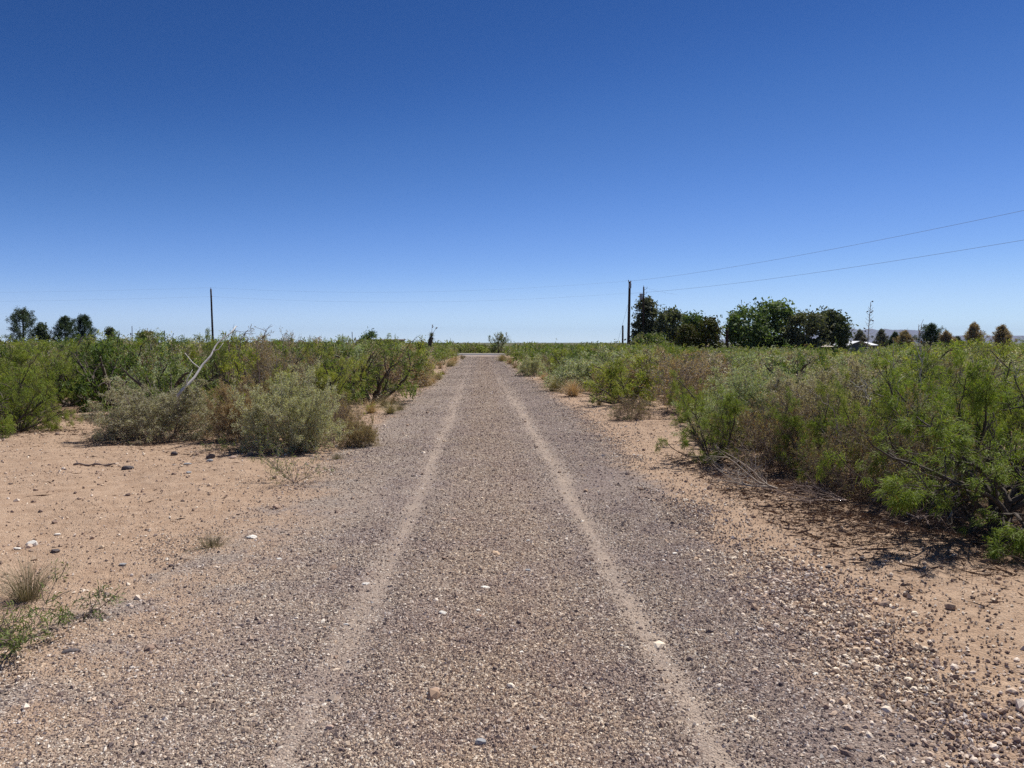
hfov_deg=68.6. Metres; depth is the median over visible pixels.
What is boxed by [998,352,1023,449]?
bare twig
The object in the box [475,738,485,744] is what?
rock
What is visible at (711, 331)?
cedar tree
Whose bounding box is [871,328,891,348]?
pine tree
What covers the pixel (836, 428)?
bare twig
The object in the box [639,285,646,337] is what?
utility pole
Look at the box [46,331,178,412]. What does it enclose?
mesquite shrub
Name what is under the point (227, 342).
bare twig
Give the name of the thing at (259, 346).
bare twig
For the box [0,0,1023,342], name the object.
sky
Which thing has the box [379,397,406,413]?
grass tuft
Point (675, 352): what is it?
mesquite shrub
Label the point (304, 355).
brown bush
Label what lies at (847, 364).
mesquite shrub
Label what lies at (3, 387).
mesquite shrub
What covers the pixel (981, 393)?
mesquite shrub
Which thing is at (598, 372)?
bare twig bush
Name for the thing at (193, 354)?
mesquite shrub
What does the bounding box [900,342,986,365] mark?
mesquite shrub
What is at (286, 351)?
mesquite shrub
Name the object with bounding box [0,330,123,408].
mesquite shrub
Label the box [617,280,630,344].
utility pole
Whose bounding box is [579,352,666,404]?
mesquite shrub
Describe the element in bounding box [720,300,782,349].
leafy tree
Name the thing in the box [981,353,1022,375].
pale bush
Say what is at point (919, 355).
bare twig
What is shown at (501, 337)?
creosote shrub
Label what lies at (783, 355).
pale bush
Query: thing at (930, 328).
pine tree
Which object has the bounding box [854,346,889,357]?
mesquite shrub
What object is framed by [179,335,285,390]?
bare twig bush
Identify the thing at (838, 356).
mesquite shrub
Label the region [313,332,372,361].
pale bush
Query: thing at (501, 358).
grass tuft
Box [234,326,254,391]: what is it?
bare twig
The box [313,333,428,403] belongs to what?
mesquite shrub
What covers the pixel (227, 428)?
brown bush
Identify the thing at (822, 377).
dusty bush
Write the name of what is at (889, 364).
mesquite shrub
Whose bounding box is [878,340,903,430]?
bare twig
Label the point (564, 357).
mesquite shrub
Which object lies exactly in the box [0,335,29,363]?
mesquite shrub
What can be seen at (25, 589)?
grass tuft
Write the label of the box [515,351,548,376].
pale bush
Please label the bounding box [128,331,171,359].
mesquite shrub
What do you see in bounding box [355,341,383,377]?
dusty bush
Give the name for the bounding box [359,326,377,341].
round tree
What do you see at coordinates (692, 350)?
mesquite shrub
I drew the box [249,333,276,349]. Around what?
mesquite shrub
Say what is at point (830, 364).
mesquite shrub
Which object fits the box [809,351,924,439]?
pale bush
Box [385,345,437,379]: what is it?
brown bush
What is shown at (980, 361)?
mesquite shrub
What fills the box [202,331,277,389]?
mesquite shrub
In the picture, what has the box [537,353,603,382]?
pale bush
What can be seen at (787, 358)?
bare twig bush
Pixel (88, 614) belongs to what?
mesquite seedling
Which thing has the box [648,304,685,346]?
leafy tree
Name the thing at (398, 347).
pale bush
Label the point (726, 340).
short post
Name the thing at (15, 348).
mesquite shrub
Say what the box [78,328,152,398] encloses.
mesquite shrub
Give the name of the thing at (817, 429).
mesquite shrub
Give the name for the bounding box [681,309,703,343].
leafy tree
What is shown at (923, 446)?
shrub
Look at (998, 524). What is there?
mesquite shrub
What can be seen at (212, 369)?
mesquite shrub
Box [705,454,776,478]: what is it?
fallen branch
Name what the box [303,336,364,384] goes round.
bare twig bush
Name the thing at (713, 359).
dusty bush
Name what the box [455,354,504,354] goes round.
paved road
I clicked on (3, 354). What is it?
mesquite shrub
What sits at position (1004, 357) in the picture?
mesquite shrub
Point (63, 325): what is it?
pine tree
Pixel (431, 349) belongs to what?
dusty bush
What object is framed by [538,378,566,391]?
grass tuft
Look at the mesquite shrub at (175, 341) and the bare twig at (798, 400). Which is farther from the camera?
the mesquite shrub at (175, 341)
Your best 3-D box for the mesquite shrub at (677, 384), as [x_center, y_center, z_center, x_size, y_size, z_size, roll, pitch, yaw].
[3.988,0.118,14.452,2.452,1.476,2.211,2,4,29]
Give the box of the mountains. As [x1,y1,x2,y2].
[720,328,1023,342]
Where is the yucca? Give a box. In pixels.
[428,325,437,347]
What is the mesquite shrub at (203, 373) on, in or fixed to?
on the ground
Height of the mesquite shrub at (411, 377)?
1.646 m
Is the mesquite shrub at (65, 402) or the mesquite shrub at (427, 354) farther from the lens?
the mesquite shrub at (427, 354)
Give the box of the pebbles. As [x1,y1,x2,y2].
[0,408,1023,767]
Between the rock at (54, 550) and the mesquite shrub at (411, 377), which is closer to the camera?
the rock at (54, 550)
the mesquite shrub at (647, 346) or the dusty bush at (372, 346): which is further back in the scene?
the mesquite shrub at (647, 346)
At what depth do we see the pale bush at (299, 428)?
10.87 m
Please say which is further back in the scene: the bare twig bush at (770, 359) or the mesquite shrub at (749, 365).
the bare twig bush at (770, 359)
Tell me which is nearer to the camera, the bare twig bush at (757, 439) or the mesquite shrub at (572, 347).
the bare twig bush at (757, 439)
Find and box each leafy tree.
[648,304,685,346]
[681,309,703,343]
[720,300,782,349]
[751,296,802,350]
[771,305,835,350]
[814,305,858,352]
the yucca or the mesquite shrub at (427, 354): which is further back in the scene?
the yucca
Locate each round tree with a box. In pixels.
[34,322,51,341]
[101,326,115,342]
[132,327,162,343]
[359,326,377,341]
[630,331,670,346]
[945,338,992,350]
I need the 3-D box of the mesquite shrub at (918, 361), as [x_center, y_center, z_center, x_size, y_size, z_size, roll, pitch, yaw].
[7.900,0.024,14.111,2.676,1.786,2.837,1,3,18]
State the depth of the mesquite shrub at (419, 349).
33.81 m
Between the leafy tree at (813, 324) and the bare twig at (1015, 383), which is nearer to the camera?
the bare twig at (1015, 383)
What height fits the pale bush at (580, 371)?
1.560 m
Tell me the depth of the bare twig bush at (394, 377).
23.13 m
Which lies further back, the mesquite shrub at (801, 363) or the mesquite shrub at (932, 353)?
the mesquite shrub at (932, 353)
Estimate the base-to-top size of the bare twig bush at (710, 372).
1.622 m
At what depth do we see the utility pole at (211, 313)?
102.57 m
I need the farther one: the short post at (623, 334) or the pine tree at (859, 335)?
the pine tree at (859, 335)
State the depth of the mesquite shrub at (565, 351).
30.04 m
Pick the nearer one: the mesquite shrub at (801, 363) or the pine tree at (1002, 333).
the mesquite shrub at (801, 363)
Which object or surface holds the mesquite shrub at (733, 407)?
on the ground
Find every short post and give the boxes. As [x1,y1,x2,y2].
[622,325,623,344]
[725,328,727,347]
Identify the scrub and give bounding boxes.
[1,335,1023,366]
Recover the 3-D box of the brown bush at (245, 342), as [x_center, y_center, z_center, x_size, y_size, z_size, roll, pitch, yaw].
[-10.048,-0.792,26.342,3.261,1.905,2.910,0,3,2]
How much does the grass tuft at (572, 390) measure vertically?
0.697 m
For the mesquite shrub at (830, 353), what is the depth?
30.41 m
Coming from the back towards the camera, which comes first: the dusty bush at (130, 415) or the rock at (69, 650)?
the dusty bush at (130, 415)
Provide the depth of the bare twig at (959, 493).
6.45 m
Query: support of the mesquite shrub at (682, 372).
on the ground
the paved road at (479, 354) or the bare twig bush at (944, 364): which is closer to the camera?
the bare twig bush at (944, 364)
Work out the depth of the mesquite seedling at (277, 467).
8.56 m
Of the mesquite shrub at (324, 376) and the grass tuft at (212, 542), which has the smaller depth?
the grass tuft at (212, 542)
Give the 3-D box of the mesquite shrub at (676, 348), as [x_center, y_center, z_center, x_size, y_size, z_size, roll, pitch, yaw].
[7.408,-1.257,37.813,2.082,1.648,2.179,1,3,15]
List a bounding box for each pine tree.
[3,306,40,342]
[48,315,80,342]
[72,313,98,341]
[852,329,869,341]
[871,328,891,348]
[885,330,898,346]
[891,328,916,347]
[912,322,948,346]
[936,330,957,347]
[962,321,986,343]
[986,324,1017,347]
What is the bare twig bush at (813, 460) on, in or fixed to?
on the ground
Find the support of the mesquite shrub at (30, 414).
on the ground
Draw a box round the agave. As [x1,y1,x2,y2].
[863,301,873,348]
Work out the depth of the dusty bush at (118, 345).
24.91 m
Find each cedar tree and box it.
[624,292,662,344]
[670,321,701,348]
[694,315,727,350]
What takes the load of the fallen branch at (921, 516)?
on the ground
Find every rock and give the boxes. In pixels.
[25,540,37,545]
[51,549,59,552]
[62,648,78,653]
[121,466,133,469]
[206,454,214,458]
[325,725,333,729]
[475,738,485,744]
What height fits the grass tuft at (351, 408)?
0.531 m
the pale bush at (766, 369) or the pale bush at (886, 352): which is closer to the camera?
the pale bush at (766, 369)
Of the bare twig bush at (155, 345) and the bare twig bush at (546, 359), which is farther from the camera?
the bare twig bush at (546, 359)
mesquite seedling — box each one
[0,558,76,662]
[23,580,125,624]
[200,433,234,450]
[247,426,334,483]
[607,408,645,419]
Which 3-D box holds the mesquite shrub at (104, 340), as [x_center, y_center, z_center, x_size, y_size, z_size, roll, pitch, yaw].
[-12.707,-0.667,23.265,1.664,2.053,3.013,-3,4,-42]
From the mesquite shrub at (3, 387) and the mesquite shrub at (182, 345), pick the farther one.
the mesquite shrub at (182, 345)
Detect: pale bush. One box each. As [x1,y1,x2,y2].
[111,341,218,407]
[119,344,179,380]
[155,331,205,364]
[226,357,360,454]
[312,336,377,382]
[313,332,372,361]
[386,339,422,355]
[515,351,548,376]
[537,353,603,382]
[540,343,631,390]
[599,342,659,363]
[609,348,673,386]
[671,348,827,444]
[707,345,818,396]
[762,350,818,367]
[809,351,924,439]
[849,344,908,360]
[906,345,970,368]
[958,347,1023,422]
[971,346,1007,365]
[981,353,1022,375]
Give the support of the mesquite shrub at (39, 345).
on the ground
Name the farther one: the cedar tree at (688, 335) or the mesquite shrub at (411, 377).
the cedar tree at (688, 335)
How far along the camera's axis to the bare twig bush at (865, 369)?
14.14 m
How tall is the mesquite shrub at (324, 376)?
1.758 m
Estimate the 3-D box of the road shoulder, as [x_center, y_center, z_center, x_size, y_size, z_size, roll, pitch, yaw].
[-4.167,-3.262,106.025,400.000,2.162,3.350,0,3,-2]
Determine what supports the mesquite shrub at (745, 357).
on the ground
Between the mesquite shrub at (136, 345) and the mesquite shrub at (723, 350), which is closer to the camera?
the mesquite shrub at (136, 345)
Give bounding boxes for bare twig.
[222,326,247,380]
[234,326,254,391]
[256,324,273,392]
[290,340,309,393]
[786,384,809,465]
[808,389,843,482]
[848,372,878,436]
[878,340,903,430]
[913,319,923,456]
[931,439,967,516]
[967,412,1023,531]
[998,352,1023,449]
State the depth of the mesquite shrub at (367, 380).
18.63 m
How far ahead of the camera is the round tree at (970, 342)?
59.85 m
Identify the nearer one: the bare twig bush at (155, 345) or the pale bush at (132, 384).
the pale bush at (132, 384)
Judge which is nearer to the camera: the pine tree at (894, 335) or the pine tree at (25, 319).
the pine tree at (25, 319)
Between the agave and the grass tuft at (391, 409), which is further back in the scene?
the agave
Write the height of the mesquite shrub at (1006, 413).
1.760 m
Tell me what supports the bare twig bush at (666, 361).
on the ground
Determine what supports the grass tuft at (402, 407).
on the ground
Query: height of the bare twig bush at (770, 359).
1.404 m
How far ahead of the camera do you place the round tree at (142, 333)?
89.06 m
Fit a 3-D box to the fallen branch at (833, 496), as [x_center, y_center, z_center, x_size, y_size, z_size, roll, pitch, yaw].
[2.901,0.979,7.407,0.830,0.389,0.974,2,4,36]
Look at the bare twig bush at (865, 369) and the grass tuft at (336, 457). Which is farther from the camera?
the bare twig bush at (865, 369)
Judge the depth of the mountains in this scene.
12758.82 m
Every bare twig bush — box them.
[11,346,87,374]
[116,334,232,397]
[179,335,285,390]
[215,324,321,404]
[284,381,366,444]
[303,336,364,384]
[355,345,423,393]
[535,351,566,373]
[582,359,637,392]
[607,390,659,419]
[622,342,673,387]
[628,350,710,392]
[632,345,717,411]
[650,345,740,400]
[689,370,844,474]
[693,347,733,358]
[724,351,810,375]
[751,350,800,366]
[789,399,917,498]
[794,346,923,396]
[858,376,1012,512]
[904,340,1023,427]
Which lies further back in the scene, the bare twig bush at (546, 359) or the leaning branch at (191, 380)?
the bare twig bush at (546, 359)
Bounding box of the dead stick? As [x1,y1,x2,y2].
[73,460,115,465]
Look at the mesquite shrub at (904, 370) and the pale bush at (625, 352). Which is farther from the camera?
the pale bush at (625, 352)
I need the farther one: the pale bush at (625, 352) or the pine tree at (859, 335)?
the pine tree at (859, 335)
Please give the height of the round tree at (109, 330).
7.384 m
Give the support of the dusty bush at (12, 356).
on the ground
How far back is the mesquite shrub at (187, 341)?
33.27 m
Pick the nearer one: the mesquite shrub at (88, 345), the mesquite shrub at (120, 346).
the mesquite shrub at (88, 345)
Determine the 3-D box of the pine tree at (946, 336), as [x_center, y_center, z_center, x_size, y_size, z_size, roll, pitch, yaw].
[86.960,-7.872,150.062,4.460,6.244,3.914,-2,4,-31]
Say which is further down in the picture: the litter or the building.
the litter
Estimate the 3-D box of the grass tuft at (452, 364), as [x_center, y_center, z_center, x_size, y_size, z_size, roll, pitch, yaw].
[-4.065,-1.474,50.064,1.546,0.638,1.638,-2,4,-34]
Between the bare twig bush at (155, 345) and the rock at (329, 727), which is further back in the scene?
the bare twig bush at (155, 345)
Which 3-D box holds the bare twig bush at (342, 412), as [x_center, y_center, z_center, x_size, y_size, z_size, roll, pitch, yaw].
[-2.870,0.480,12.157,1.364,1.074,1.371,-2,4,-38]
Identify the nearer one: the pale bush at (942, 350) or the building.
the pale bush at (942, 350)
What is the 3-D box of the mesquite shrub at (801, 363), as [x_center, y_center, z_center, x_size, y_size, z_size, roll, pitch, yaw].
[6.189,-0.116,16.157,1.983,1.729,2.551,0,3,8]
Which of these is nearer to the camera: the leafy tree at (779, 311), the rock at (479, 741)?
the rock at (479, 741)
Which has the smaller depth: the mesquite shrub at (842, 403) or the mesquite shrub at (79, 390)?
the mesquite shrub at (842, 403)
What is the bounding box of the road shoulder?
[459,353,503,353]
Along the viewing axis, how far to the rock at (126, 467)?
9.31 m
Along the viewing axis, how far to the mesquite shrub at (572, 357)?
28.81 m
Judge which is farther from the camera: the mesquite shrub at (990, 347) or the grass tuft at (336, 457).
the mesquite shrub at (990, 347)
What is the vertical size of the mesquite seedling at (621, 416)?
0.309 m
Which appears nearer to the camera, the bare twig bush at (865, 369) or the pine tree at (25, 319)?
the bare twig bush at (865, 369)
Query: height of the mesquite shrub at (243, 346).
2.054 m
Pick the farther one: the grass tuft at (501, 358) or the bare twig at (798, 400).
the grass tuft at (501, 358)
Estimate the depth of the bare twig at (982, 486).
6.03 m
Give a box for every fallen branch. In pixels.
[703,436,777,488]
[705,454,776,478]
[750,469,854,505]
[876,489,978,535]
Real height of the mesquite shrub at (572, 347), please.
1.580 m
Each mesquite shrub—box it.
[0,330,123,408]
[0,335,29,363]
[0,337,108,399]
[0,338,107,418]
[0,341,77,438]
[0,349,17,396]
[0,361,83,432]
[0,366,12,402]
[0,370,8,390]
[9,336,33,362]
[18,335,58,355]
[33,339,73,362]
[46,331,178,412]
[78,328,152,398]
[84,329,123,371]
[87,339,130,362]
[88,340,142,393]
[99,345,227,429]
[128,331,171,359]
[145,339,211,355]
[150,334,190,350]
[161,330,250,382]
[175,340,225,402]
[193,326,260,416]
[200,348,292,420]
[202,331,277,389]
[227,330,280,374]
[237,338,327,398]
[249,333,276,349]
[251,339,375,414]
[264,338,302,387]
[278,335,314,352]
[286,336,381,405]
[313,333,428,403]
[313,337,368,358]
[359,343,415,388]
[386,334,443,375]
[409,340,429,359]
[536,346,592,376]
[547,344,593,377]
[548,347,599,378]
[551,347,582,365]
[573,345,617,362]
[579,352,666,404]
[582,350,640,382]
[585,346,658,365]
[589,348,672,401]
[613,341,666,355]
[637,342,655,353]
[651,343,698,370]
[652,357,716,394]
[653,384,769,463]
[656,343,678,366]
[659,342,696,363]
[665,352,768,422]
[705,347,740,365]
[716,351,781,362]
[731,356,807,382]
[753,339,839,402]
[760,376,856,483]
[798,344,826,362]
[810,354,858,371]
[811,348,853,378]
[813,351,878,387]
[814,339,1023,450]
[814,343,1022,509]
[814,350,971,481]
[825,348,851,359]
[833,391,1023,566]
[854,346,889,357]
[865,346,968,373]
[868,341,1013,395]
[876,337,1023,467]
[887,342,1012,398]
[899,344,968,374]
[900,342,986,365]
[935,356,1021,389]
[954,335,1023,474]
[980,342,1015,353]
[987,338,1023,365]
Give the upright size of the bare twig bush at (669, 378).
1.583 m
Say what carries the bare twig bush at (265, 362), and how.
on the ground
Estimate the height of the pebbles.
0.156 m
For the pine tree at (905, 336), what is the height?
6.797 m
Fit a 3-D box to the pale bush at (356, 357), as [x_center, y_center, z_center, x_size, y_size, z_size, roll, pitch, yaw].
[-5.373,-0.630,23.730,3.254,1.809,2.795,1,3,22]
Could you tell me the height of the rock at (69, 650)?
0.020 m
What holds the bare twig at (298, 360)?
on the ground
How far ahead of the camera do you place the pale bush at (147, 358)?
22.65 m
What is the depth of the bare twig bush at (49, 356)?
22.52 m
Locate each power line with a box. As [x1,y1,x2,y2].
[635,210,1023,280]
[642,240,1021,292]
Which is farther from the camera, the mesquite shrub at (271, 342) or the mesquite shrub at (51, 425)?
the mesquite shrub at (271, 342)
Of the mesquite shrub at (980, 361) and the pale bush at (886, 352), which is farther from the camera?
the pale bush at (886, 352)
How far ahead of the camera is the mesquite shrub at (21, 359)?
16.39 m
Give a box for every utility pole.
[210,289,213,338]
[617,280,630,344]
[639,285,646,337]
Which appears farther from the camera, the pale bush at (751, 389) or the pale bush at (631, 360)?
the pale bush at (631, 360)
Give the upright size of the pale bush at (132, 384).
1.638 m
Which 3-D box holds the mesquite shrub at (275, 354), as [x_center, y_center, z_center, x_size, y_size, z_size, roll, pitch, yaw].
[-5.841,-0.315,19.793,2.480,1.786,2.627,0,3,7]
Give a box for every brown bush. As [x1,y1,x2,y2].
[189,370,279,442]
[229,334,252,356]
[271,337,323,379]
[337,413,380,447]
[375,344,434,387]
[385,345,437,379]
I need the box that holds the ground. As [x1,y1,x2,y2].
[0,343,1023,767]
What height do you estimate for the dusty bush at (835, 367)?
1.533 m
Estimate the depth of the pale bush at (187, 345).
24.30 m
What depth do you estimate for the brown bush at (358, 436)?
11.48 m
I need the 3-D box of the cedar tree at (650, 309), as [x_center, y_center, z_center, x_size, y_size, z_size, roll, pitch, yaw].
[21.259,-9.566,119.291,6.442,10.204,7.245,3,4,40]
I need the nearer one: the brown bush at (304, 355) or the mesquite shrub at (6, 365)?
the mesquite shrub at (6, 365)
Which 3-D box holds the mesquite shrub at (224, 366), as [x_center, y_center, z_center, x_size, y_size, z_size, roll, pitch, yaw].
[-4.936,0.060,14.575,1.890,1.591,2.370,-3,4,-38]
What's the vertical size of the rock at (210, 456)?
0.082 m
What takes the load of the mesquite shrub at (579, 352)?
on the ground
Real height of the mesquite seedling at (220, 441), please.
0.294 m
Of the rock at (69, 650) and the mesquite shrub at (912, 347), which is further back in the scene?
the mesquite shrub at (912, 347)
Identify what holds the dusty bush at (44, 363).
on the ground
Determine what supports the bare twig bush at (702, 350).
on the ground
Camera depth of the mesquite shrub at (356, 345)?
27.47 m
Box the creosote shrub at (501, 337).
[488,332,510,352]
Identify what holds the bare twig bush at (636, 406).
on the ground
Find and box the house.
[833,341,872,352]
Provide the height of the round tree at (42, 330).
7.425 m
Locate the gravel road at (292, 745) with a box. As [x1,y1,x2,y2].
[0,355,961,767]
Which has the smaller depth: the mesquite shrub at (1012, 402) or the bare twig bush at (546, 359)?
the mesquite shrub at (1012, 402)
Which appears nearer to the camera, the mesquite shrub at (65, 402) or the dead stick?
the dead stick
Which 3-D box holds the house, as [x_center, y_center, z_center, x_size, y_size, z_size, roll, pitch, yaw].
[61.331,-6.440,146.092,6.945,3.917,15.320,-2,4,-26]
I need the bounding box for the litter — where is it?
[1,399,1023,635]
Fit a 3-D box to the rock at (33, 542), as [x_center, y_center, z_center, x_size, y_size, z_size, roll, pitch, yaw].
[-3.754,1.250,5.862,0.091,0.057,0.067,1,3,15]
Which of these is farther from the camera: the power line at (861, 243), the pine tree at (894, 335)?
the pine tree at (894, 335)
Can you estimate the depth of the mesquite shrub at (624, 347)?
33.24 m
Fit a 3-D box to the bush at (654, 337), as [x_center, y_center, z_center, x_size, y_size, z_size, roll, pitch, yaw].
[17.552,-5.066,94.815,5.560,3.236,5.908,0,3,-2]
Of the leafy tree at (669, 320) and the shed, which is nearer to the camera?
the leafy tree at (669, 320)
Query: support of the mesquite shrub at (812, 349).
on the ground
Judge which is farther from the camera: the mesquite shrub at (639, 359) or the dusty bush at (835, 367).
the mesquite shrub at (639, 359)
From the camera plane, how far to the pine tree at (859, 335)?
189.22 m
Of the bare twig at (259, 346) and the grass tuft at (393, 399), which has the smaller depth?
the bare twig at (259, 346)
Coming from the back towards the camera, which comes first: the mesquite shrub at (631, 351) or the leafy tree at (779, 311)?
the leafy tree at (779, 311)
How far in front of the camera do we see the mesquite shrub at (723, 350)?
24.99 m
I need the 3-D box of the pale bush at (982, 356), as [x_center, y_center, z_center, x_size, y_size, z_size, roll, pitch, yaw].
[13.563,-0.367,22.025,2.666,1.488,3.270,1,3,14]
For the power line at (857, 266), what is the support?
attached to the utility pole at (628, 306)
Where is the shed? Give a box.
[865,342,878,350]
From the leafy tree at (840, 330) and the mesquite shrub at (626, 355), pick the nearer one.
the mesquite shrub at (626, 355)
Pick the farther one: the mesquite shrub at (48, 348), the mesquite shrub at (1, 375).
the mesquite shrub at (48, 348)
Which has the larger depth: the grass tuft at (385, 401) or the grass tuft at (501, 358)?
the grass tuft at (501, 358)
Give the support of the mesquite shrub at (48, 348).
on the ground
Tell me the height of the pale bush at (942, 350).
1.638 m
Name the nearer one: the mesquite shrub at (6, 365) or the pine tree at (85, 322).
the mesquite shrub at (6, 365)
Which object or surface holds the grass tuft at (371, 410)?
on the ground
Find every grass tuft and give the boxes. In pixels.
[0,546,86,603]
[184,531,234,553]
[327,452,350,459]
[335,402,365,418]
[359,397,388,412]
[369,395,397,406]
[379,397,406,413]
[382,392,405,403]
[391,401,412,409]
[441,360,456,366]
[493,354,509,360]
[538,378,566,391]
[548,376,589,396]
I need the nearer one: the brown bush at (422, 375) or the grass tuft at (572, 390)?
the grass tuft at (572, 390)
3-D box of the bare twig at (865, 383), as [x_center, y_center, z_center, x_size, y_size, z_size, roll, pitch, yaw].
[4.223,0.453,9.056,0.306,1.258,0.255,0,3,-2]
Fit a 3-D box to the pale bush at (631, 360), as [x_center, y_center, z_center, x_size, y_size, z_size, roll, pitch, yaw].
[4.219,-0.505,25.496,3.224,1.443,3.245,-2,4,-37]
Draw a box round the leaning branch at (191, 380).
[175,326,235,432]
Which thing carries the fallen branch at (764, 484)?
on the ground
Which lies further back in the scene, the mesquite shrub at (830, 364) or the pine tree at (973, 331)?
the pine tree at (973, 331)
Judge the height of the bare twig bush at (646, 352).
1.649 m
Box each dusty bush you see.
[2,343,29,389]
[4,347,68,393]
[78,375,233,444]
[85,334,145,369]
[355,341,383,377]
[402,344,435,370]
[690,349,766,390]
[753,349,897,452]
[796,347,903,387]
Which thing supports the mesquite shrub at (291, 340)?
on the ground
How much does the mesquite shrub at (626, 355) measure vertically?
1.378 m

